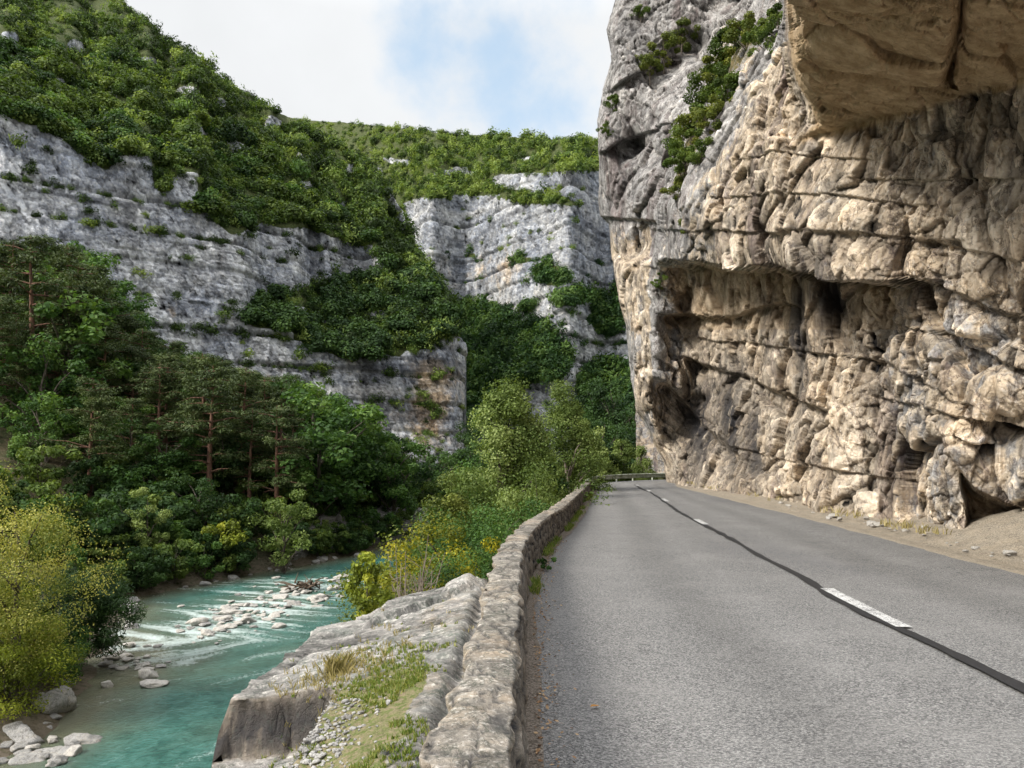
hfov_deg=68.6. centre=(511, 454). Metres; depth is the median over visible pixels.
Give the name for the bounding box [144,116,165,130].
hillside shrub
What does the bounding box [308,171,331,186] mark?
hillside shrub
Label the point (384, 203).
hillside shrub
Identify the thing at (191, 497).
understory shrub
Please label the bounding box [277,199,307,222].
hillside shrub
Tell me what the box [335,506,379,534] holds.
understory shrub
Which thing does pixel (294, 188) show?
hillside shrub
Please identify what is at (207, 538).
understory shrub
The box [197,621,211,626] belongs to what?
river boulder
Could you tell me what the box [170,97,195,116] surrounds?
hillside shrub
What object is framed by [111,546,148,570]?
understory shrub
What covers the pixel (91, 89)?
hillside shrub
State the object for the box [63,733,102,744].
river boulder
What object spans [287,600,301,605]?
river boulder
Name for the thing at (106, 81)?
hillside shrub
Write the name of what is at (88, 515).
understory shrub
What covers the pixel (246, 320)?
hillside shrub
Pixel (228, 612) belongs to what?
river boulder
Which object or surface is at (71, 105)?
hillside shrub
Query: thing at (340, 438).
broadleaf tree
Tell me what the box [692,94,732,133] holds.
cliff shrub
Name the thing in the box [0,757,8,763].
river boulder
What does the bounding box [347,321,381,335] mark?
hillside shrub
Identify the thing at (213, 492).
understory shrub
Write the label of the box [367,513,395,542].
understory shrub
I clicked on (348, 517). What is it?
understory shrub
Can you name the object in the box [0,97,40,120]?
hillside shrub
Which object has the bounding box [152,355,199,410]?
broadleaf tree
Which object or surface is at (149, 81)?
hillside shrub
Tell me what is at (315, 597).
river boulder
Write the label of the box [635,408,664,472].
rock slope
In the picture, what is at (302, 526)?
understory shrub
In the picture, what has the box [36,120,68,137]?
hillside shrub
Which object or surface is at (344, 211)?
hillside shrub
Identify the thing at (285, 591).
river boulder
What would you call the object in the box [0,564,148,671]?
willow bush
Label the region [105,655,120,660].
river boulder
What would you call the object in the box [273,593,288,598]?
river boulder
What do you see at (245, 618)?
river boulder
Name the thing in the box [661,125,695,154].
cliff shrub
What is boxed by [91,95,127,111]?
hillside shrub
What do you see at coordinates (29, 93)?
hillside shrub
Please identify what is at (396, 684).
grass
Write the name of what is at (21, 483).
understory shrub
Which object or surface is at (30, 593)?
yellow tree
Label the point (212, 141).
hillside shrub
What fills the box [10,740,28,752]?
river boulder
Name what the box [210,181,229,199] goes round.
hillside shrub
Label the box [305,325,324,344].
hillside shrub
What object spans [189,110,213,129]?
hillside shrub
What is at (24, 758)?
river boulder
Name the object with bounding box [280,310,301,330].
hillside shrub
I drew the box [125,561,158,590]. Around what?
understory shrub
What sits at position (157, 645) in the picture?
river boulder
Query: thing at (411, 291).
hillside shrub
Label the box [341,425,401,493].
broadleaf tree
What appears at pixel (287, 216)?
hillside shrub
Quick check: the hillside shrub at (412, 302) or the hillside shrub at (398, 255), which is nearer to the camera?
the hillside shrub at (412, 302)
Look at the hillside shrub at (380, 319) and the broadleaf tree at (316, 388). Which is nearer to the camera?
the broadleaf tree at (316, 388)
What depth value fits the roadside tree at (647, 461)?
56.74 m
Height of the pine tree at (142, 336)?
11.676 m
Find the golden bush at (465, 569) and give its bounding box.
[377,511,500,592]
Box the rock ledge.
[211,573,488,767]
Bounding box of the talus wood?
[444,242,635,443]
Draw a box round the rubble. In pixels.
[287,655,391,767]
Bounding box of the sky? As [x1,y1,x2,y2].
[123,0,614,138]
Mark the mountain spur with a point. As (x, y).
(210, 278)
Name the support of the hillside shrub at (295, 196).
on the mountain spur
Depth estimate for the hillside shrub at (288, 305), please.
156.60 m
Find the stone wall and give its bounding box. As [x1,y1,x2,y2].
[419,481,592,767]
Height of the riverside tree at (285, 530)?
7.511 m
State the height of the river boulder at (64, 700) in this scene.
1.800 m
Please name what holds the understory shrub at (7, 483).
on the terrain at (40, 728)
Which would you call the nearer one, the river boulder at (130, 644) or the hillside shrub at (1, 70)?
the river boulder at (130, 644)
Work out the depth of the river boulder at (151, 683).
29.41 m
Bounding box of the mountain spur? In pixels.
[0,0,466,465]
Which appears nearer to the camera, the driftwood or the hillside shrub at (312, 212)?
the driftwood
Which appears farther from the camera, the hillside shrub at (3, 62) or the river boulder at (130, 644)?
the hillside shrub at (3, 62)
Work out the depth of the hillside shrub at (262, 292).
157.38 m
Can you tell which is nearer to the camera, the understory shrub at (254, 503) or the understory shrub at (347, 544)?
the understory shrub at (254, 503)
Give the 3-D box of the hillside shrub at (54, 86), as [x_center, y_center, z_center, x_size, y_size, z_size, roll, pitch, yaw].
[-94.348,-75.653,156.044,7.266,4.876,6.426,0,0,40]
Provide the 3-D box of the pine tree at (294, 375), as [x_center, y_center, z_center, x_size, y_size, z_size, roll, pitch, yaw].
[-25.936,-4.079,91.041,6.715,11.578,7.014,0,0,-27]
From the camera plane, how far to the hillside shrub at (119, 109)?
158.50 m
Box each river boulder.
[0,740,13,747]
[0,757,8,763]
[2,721,44,744]
[8,750,44,765]
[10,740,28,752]
[13,749,31,755]
[24,743,40,750]
[30,685,76,713]
[35,746,70,757]
[37,752,49,759]
[45,755,68,766]
[47,735,57,740]
[48,738,57,743]
[50,713,61,719]
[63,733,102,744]
[63,744,82,756]
[65,740,80,745]
[98,660,112,666]
[101,680,112,687]
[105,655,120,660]
[108,664,118,668]
[114,666,129,669]
[121,657,132,661]
[123,642,133,647]
[138,669,158,678]
[140,663,152,667]
[140,679,169,687]
[153,644,163,647]
[155,664,165,667]
[189,617,207,625]
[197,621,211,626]
[201,628,215,635]
[212,627,227,631]
[214,615,231,620]
[219,609,243,614]
[219,623,237,628]
[220,606,236,609]
[231,603,243,606]
[240,615,256,622]
[261,617,274,620]
[268,612,280,617]
[271,622,286,628]
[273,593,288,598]
[279,589,290,592]
[281,585,296,591]
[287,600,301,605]
[300,589,309,593]
[307,595,326,600]
[310,597,324,602]
[327,585,339,590]
[333,574,347,577]
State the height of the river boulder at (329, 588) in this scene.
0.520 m
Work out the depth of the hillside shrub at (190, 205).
147.89 m
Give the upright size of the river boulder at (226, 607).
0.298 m
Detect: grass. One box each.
[261,600,457,767]
[268,607,473,754]
[686,481,952,534]
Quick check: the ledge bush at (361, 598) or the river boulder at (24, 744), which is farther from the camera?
the river boulder at (24, 744)
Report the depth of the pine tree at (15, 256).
82.83 m
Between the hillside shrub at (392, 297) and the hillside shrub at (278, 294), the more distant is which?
the hillside shrub at (392, 297)
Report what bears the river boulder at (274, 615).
in the river
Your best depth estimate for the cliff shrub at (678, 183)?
31.92 m
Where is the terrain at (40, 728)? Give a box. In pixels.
[0,366,665,756]
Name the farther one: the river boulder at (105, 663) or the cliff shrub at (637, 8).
the cliff shrub at (637, 8)
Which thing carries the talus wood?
on the terrain at (40, 728)
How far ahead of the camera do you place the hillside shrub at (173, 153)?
150.91 m
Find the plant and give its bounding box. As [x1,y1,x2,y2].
[537,553,556,570]
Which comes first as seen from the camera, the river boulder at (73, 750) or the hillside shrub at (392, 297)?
the river boulder at (73, 750)
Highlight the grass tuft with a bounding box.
[314,649,355,678]
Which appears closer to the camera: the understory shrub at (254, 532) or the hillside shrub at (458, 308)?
the understory shrub at (254, 532)
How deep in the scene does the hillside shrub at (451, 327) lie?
167.79 m
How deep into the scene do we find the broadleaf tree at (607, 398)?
98.73 m
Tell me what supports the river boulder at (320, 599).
in the river
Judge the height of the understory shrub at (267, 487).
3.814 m
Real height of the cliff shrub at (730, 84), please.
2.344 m
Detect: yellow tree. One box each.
[0,460,128,699]
[0,574,43,678]
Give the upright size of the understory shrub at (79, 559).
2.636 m
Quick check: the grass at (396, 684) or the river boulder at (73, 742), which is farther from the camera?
the river boulder at (73, 742)
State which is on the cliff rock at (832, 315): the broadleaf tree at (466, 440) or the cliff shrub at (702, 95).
the cliff shrub at (702, 95)
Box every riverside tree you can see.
[123,487,172,553]
[241,488,316,572]
[426,454,497,538]
[517,423,569,520]
[521,463,571,521]
[570,418,606,488]
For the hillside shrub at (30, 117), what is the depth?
133.66 m
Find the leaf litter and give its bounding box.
[532,540,578,766]
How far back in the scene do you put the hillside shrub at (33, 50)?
169.50 m
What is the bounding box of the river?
[0,539,427,767]
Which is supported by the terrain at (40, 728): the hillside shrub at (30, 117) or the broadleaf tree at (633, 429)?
the broadleaf tree at (633, 429)
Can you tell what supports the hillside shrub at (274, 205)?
on the mountain spur
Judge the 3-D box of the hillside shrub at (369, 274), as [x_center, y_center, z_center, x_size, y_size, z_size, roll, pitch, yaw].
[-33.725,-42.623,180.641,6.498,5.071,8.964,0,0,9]
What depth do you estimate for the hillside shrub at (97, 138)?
144.67 m
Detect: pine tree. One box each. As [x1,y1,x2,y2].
[0,234,105,425]
[0,239,38,333]
[0,246,43,298]
[0,265,15,313]
[0,294,52,400]
[0,317,40,426]
[5,268,73,377]
[10,254,120,419]
[25,310,89,410]
[31,375,129,497]
[41,244,89,283]
[51,320,155,444]
[63,263,148,381]
[102,396,156,463]
[103,314,157,411]
[110,345,162,415]
[111,328,162,408]
[121,361,190,474]
[133,350,193,460]
[137,352,196,449]
[148,341,198,395]
[149,366,255,497]
[163,351,251,470]
[197,365,264,487]
[207,368,281,493]
[212,360,235,393]
[213,377,274,492]
[225,408,281,499]
[237,405,323,529]
[246,375,297,454]
[255,390,309,484]
[269,395,311,454]
[277,373,312,405]
[312,390,327,406]
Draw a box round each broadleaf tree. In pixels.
[0,247,51,296]
[0,270,135,363]
[0,289,150,434]
[0,332,107,462]
[0,399,72,465]
[7,256,86,316]
[41,258,158,330]
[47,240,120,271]
[47,396,128,457]
[87,417,167,477]
[98,279,161,385]
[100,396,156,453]
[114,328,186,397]
[129,434,206,494]
[144,397,198,450]
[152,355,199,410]
[158,469,236,540]
[178,380,261,449]
[179,349,201,356]
[187,422,265,492]
[188,416,229,459]
[247,388,384,516]
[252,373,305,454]
[252,380,329,460]
[264,458,332,503]
[288,394,365,462]
[296,415,386,504]
[298,392,400,504]
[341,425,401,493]
[357,436,434,512]
[358,458,429,507]
[376,432,407,476]
[400,465,422,496]
[404,468,445,507]
[417,449,470,485]
[426,450,456,497]
[447,447,494,474]
[453,407,492,453]
[453,448,484,466]
[466,418,498,468]
[568,412,613,457]
[569,419,635,468]
[571,376,623,423]
[578,383,635,443]
[590,423,635,470]
[617,405,635,457]
[625,420,635,464]
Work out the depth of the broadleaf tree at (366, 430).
75.01 m
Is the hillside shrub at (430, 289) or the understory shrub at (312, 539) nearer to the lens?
the understory shrub at (312, 539)
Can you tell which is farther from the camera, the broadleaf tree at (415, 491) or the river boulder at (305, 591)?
the broadleaf tree at (415, 491)
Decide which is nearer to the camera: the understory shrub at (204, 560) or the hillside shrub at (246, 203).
the understory shrub at (204, 560)
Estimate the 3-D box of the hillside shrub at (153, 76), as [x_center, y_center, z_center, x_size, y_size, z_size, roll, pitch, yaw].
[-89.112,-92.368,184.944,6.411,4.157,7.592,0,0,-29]
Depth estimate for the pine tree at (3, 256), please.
80.17 m
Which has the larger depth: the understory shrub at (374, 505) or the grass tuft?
the understory shrub at (374, 505)
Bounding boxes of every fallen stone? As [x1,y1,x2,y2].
[866,520,875,525]
[873,522,882,526]
[1003,550,1016,555]
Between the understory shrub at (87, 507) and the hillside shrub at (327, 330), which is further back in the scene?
the hillside shrub at (327, 330)
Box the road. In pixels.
[534,480,1023,767]
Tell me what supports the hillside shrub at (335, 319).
on the mountain spur
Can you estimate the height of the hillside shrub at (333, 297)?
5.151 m
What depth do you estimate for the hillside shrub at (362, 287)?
176.09 m
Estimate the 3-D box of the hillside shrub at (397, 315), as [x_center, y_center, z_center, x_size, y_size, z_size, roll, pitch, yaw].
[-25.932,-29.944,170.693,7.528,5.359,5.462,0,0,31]
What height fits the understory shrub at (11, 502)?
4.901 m
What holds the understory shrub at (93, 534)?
on the terrain at (40, 728)
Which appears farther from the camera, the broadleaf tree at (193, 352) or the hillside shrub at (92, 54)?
the hillside shrub at (92, 54)
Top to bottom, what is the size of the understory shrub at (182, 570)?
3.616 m
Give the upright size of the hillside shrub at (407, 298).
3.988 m
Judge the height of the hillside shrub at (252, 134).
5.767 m
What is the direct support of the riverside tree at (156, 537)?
on the terrain at (40, 728)
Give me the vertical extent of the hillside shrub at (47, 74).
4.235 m
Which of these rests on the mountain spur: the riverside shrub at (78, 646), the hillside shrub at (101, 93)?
the hillside shrub at (101, 93)
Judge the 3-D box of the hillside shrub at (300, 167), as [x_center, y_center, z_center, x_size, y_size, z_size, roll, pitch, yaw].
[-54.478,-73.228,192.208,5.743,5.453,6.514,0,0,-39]
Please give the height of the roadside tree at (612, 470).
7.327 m
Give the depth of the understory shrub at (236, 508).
58.20 m
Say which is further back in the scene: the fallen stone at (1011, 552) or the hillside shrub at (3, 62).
the hillside shrub at (3, 62)
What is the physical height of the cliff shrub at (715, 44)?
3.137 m
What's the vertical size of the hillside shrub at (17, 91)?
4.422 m
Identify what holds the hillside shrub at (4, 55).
on the mountain spur
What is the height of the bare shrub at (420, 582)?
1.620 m
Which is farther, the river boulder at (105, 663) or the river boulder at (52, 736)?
the river boulder at (105, 663)
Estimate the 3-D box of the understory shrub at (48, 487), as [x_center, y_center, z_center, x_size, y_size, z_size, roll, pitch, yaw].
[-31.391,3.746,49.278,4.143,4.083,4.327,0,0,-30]
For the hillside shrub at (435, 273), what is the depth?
179.08 m
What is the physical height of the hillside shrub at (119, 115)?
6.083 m
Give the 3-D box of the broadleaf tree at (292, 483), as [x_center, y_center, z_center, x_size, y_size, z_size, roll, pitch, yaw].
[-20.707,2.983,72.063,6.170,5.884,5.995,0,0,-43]
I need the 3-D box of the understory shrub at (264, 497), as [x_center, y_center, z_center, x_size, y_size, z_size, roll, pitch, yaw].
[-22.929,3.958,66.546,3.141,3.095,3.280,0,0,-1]
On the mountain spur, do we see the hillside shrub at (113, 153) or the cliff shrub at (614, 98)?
the hillside shrub at (113, 153)
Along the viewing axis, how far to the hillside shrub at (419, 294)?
173.16 m
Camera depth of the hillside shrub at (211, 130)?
179.41 m
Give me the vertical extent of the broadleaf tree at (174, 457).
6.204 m
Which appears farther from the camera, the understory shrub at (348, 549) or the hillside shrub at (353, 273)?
the hillside shrub at (353, 273)
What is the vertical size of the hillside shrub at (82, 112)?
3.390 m
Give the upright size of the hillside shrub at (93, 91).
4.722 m
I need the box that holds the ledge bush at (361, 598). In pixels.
[341,551,395,619]
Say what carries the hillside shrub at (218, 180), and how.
on the mountain spur
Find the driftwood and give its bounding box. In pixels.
[275,572,323,589]
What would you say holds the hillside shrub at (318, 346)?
on the mountain spur
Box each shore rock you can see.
[125,622,138,627]
[199,581,211,585]
[227,575,239,579]
[317,556,327,561]
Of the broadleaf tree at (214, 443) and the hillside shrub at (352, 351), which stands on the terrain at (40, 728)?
the broadleaf tree at (214, 443)
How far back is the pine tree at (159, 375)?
66.74 m
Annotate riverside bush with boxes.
[320,519,483,623]
[398,497,549,582]
[404,544,496,595]
[463,462,611,565]
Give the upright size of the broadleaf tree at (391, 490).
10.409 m
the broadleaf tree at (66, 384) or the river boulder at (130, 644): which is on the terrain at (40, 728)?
the broadleaf tree at (66, 384)
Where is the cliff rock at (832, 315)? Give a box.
[597,0,1023,529]
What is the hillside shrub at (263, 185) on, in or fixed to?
on the mountain spur
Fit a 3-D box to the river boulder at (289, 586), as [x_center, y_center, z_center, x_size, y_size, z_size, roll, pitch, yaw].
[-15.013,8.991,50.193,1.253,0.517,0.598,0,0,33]
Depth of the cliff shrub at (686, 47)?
48.86 m
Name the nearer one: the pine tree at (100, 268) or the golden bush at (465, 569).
the golden bush at (465, 569)
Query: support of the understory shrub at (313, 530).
on the terrain at (40, 728)
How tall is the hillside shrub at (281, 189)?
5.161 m
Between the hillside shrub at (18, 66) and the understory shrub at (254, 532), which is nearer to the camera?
the understory shrub at (254, 532)
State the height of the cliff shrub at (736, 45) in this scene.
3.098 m
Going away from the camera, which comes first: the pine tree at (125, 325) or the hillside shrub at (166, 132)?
the pine tree at (125, 325)
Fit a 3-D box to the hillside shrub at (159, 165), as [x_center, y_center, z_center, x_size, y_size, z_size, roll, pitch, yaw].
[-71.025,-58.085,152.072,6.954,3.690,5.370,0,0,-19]
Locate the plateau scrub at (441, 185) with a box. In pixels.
[292,114,610,251]
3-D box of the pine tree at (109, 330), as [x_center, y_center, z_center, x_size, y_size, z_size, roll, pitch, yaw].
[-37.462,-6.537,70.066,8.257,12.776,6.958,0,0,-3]
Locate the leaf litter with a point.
(542, 727)
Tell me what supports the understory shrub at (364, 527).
on the terrain at (40, 728)
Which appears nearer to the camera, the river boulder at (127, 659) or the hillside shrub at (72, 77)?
the river boulder at (127, 659)
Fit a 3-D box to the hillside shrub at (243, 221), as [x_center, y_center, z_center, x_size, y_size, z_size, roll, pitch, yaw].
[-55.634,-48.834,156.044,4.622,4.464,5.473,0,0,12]
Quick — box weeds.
[528,493,592,594]
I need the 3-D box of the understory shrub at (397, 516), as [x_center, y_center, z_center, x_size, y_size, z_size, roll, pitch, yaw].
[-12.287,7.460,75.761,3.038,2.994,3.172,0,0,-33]
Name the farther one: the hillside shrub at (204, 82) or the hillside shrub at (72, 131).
the hillside shrub at (204, 82)
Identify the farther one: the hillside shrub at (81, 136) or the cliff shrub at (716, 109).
the hillside shrub at (81, 136)
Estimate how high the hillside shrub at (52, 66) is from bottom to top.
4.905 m
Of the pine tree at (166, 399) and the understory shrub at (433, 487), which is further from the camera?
the understory shrub at (433, 487)
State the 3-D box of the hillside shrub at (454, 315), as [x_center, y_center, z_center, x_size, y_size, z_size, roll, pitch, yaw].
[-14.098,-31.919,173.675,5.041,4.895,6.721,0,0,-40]
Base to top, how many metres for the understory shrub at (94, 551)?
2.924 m
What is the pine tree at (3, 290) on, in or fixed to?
on the terrain at (40, 728)
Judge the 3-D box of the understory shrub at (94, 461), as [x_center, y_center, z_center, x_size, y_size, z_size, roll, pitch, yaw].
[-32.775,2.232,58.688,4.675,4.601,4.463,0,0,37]
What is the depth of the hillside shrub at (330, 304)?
164.80 m
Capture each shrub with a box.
[0,35,19,54]
[0,38,9,54]
[0,46,14,68]
[0,57,25,72]
[0,65,10,76]
[0,72,27,89]
[0,73,29,95]
[0,84,26,99]
[0,91,24,105]
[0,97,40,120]
[0,464,30,501]
[0,465,20,524]
[0,475,10,486]
[0,493,56,540]
[0,611,89,722]
[1,616,95,687]
[2,69,29,87]
[2,513,77,559]
[3,480,69,512]
[4,444,82,499]
[6,492,118,565]
[9,55,39,72]
[9,60,43,86]
[12,107,40,124]
[17,34,37,47]
[18,46,47,58]
[22,20,38,30]
[25,28,53,40]
[25,91,55,106]
[25,507,97,550]
[26,86,48,95]
[27,492,97,534]
[28,96,52,118]
[28,102,58,125]
[32,55,62,74]
[32,69,59,83]
[34,93,59,108]
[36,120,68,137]
[37,36,69,53]
[38,58,71,82]
[40,117,78,131]
[41,78,75,95]
[42,44,70,63]
[42,537,87,574]
[43,97,63,112]
[44,52,80,79]
[46,90,69,106]
[47,78,76,93]
[48,106,87,132]
[50,86,92,116]
[55,95,74,115]
[59,112,72,120]
[62,98,82,115]
[62,454,126,496]
[65,76,86,90]
[67,127,85,136]
[67,511,100,548]
[68,499,118,528]
[71,130,96,149]
[71,465,150,501]
[74,111,89,121]
[75,92,96,114]
[76,454,142,490]
[77,501,120,548]
[78,78,106,91]
[80,52,113,71]
[80,491,156,547]
[81,118,108,133]
[81,546,133,575]
[82,559,131,597]
[83,145,112,166]
[83,533,131,567]
[84,72,101,85]
[84,129,102,143]
[86,86,108,96]
[87,52,97,61]
[87,97,107,117]
[87,485,131,526]
[88,91,109,104]
[90,86,116,96]
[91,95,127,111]
[91,123,109,136]
[93,142,126,167]
[96,129,125,145]
[97,76,119,90]
[99,108,142,130]
[102,504,162,548]
[103,46,137,64]
[104,462,189,507]
[105,546,162,589]
[108,108,126,115]
[108,119,140,136]
[108,124,134,137]
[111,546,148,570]
[112,134,144,156]
[114,70,141,89]
[124,490,179,527]
[124,495,201,545]
[124,546,174,589]
[125,96,158,111]
[125,453,174,484]
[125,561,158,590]
[130,73,159,91]
[132,57,150,69]
[132,89,163,113]
[133,490,195,542]
[135,543,168,575]
[136,133,166,151]
[137,69,163,88]
[137,110,170,132]
[137,116,163,131]
[141,474,176,492]
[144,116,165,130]
[148,520,192,555]
[152,175,173,191]
[154,151,172,168]
[154,537,203,583]
[156,157,170,169]
[158,133,176,147]
[159,130,174,138]
[161,148,187,164]
[167,153,198,169]
[167,514,201,542]
[168,559,185,577]
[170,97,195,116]
[172,140,198,155]
[172,523,216,554]
[173,115,202,135]
[173,130,211,145]
[173,463,220,496]
[174,533,213,567]
[177,147,193,154]
[177,199,209,213]
[178,65,216,90]
[178,445,247,489]
[178,457,233,494]
[182,541,224,579]
[183,132,210,151]
[183,491,232,523]
[185,68,208,90]
[188,58,211,77]
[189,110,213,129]
[189,503,253,534]
[189,540,227,569]
[191,191,220,209]
[193,195,227,215]
[194,145,216,164]
[197,186,221,203]
[201,518,250,572]
[203,117,214,134]
[203,134,215,146]
[204,493,269,534]
[205,543,238,572]
[207,177,227,188]
[209,529,257,573]
[209,534,250,563]
[209,539,251,569]
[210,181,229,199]
[210,196,229,211]
[212,116,231,129]
[212,141,229,155]
[214,120,237,142]
[214,150,227,166]
[217,147,229,157]
[218,188,234,201]
[221,528,252,548]
[222,207,235,217]
[224,121,250,136]
[226,201,245,211]
[227,153,255,167]
[228,193,266,211]
[228,497,264,521]
[229,165,258,177]
[231,209,256,228]
[234,197,254,211]
[234,482,270,507]
[235,301,274,324]
[239,130,259,149]
[240,496,293,539]
[241,303,261,325]
[244,174,268,190]
[244,464,274,496]
[245,156,262,165]
[247,126,272,142]
[249,299,277,311]
[250,294,273,306]
[251,164,276,178]
[252,198,281,213]
[254,136,273,151]
[254,288,277,301]
[255,149,284,170]
[257,310,278,325]
[259,195,278,205]
[259,476,281,496]
[259,478,309,506]
[262,173,283,184]
[264,178,291,198]
[264,520,315,560]
[266,283,285,298]
[266,301,308,322]
[267,315,296,332]
[267,487,325,529]
[268,203,302,223]
[268,283,292,300]
[273,299,285,308]
[274,308,308,330]
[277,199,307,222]
[280,301,301,311]
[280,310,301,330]
[281,476,326,506]
[285,182,303,194]
[286,189,313,208]
[289,159,310,179]
[293,504,428,559]
[293,522,319,541]
[294,529,323,554]
[296,337,331,355]
[301,321,321,332]
[302,528,335,556]
[304,191,320,203]
[305,310,323,322]
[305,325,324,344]
[306,208,326,232]
[306,519,329,539]
[307,296,324,308]
[307,333,327,346]
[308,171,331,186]
[308,218,327,232]
[309,534,332,554]
[314,489,363,524]
[315,278,346,298]
[318,522,345,542]
[320,289,352,309]
[320,330,342,349]
[321,299,346,316]
[321,327,341,342]
[322,482,357,505]
[325,199,342,210]
[326,211,338,222]
[326,269,349,284]
[326,314,345,327]
[327,530,350,554]
[329,318,361,335]
[331,495,364,516]
[333,340,362,362]
[333,521,368,553]
[333,532,360,553]
[334,278,354,292]
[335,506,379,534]
[336,535,354,553]
[338,493,377,516]
[339,206,350,219]
[339,506,371,524]
[340,291,358,309]
[346,271,360,283]
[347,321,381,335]
[347,336,364,346]
[348,297,365,312]
[349,314,371,329]
[349,343,370,356]
[349,524,371,543]
[350,265,364,280]
[350,524,371,543]
[350,533,371,548]
[351,529,375,547]
[354,294,375,312]
[355,341,389,361]
[357,227,381,242]
[358,265,382,282]
[358,282,379,293]
[358,287,385,308]
[360,519,390,545]
[362,201,390,222]
[362,324,393,348]
[362,329,393,346]
[363,333,385,352]
[364,196,387,210]
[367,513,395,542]
[369,488,416,504]
[370,316,392,325]
[371,294,397,308]
[371,480,414,506]
[373,509,400,536]
[375,252,398,269]
[378,298,397,311]
[380,514,402,530]
[382,316,418,331]
[385,248,406,262]
[386,278,407,293]
[387,310,409,319]
[388,534,444,597]
[395,271,423,282]
[395,294,427,312]
[395,508,423,535]
[396,268,412,277]
[396,294,418,304]
[397,314,420,331]
[399,332,426,345]
[401,282,430,298]
[402,308,418,317]
[404,262,431,273]
[411,269,444,290]
[413,502,432,516]
[414,481,443,507]
[416,281,441,297]
[416,289,434,303]
[420,330,441,342]
[420,490,447,518]
[427,297,460,312]
[427,302,456,319]
[428,319,447,327]
[429,319,459,335]
[442,313,459,323]
[596,121,613,137]
[602,93,618,111]
[629,4,650,21]
[635,43,663,85]
[646,29,683,73]
[650,273,667,295]
[659,169,684,199]
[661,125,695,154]
[662,147,695,179]
[668,16,700,53]
[671,104,712,144]
[676,128,712,165]
[677,218,690,246]
[682,87,713,131]
[686,61,730,106]
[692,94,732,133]
[698,46,735,82]
[700,20,744,82]
[711,20,755,50]
[712,65,743,101]
[721,11,755,51]
[741,7,779,56]
[755,2,782,53]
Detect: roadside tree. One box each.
[593,426,621,481]
[602,454,629,481]
[610,438,642,480]
[628,445,659,479]
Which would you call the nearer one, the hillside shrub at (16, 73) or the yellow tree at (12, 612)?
the yellow tree at (12, 612)
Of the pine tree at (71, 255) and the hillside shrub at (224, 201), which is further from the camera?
the hillside shrub at (224, 201)
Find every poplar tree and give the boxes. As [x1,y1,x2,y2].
[386,471,489,594]
[438,373,572,543]
[524,379,617,496]
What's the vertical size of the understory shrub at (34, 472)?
4.864 m
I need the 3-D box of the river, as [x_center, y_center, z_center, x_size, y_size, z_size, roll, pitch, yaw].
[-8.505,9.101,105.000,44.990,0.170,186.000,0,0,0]
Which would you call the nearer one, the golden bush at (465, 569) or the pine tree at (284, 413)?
the golden bush at (465, 569)
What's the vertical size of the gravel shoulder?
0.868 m
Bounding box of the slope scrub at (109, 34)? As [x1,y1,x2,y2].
[0,0,465,464]
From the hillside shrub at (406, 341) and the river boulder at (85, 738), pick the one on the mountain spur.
the hillside shrub at (406, 341)
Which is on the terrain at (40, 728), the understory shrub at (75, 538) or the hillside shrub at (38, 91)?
the understory shrub at (75, 538)
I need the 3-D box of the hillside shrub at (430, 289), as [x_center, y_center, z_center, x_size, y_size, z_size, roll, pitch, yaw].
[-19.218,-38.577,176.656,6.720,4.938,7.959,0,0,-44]
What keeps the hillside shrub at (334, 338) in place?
on the mountain spur
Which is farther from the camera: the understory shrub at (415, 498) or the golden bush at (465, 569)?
the understory shrub at (415, 498)
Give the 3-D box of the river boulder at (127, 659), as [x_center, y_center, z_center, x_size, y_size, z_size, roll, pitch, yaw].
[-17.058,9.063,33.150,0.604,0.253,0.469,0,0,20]
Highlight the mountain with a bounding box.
[298,120,628,467]
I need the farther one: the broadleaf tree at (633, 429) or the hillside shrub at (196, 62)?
the hillside shrub at (196, 62)
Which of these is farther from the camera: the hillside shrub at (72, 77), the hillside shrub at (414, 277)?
the hillside shrub at (414, 277)
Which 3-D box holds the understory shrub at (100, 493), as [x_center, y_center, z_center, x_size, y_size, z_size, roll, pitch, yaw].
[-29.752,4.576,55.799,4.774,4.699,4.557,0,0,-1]
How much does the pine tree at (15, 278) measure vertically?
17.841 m
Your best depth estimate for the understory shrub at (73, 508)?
52.64 m
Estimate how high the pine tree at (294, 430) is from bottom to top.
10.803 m
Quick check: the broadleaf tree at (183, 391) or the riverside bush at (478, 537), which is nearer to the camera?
the riverside bush at (478, 537)
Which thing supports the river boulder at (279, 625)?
in the river
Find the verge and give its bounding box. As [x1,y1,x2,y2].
[526,490,596,767]
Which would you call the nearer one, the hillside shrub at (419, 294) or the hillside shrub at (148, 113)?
the hillside shrub at (148, 113)
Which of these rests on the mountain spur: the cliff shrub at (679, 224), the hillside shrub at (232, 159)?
the hillside shrub at (232, 159)
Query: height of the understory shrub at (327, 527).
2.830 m
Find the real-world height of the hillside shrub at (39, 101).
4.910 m
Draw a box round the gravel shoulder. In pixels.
[675,484,1023,574]
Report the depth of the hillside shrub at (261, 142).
194.00 m
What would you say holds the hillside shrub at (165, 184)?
on the mountain spur
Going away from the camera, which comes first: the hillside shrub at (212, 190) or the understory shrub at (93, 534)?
the understory shrub at (93, 534)
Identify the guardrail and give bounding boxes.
[585,473,665,481]
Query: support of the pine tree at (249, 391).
on the terrain at (40, 728)
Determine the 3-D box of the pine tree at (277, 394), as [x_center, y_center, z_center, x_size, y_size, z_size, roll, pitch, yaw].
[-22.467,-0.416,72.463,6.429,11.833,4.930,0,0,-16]
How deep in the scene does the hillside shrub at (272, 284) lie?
160.99 m

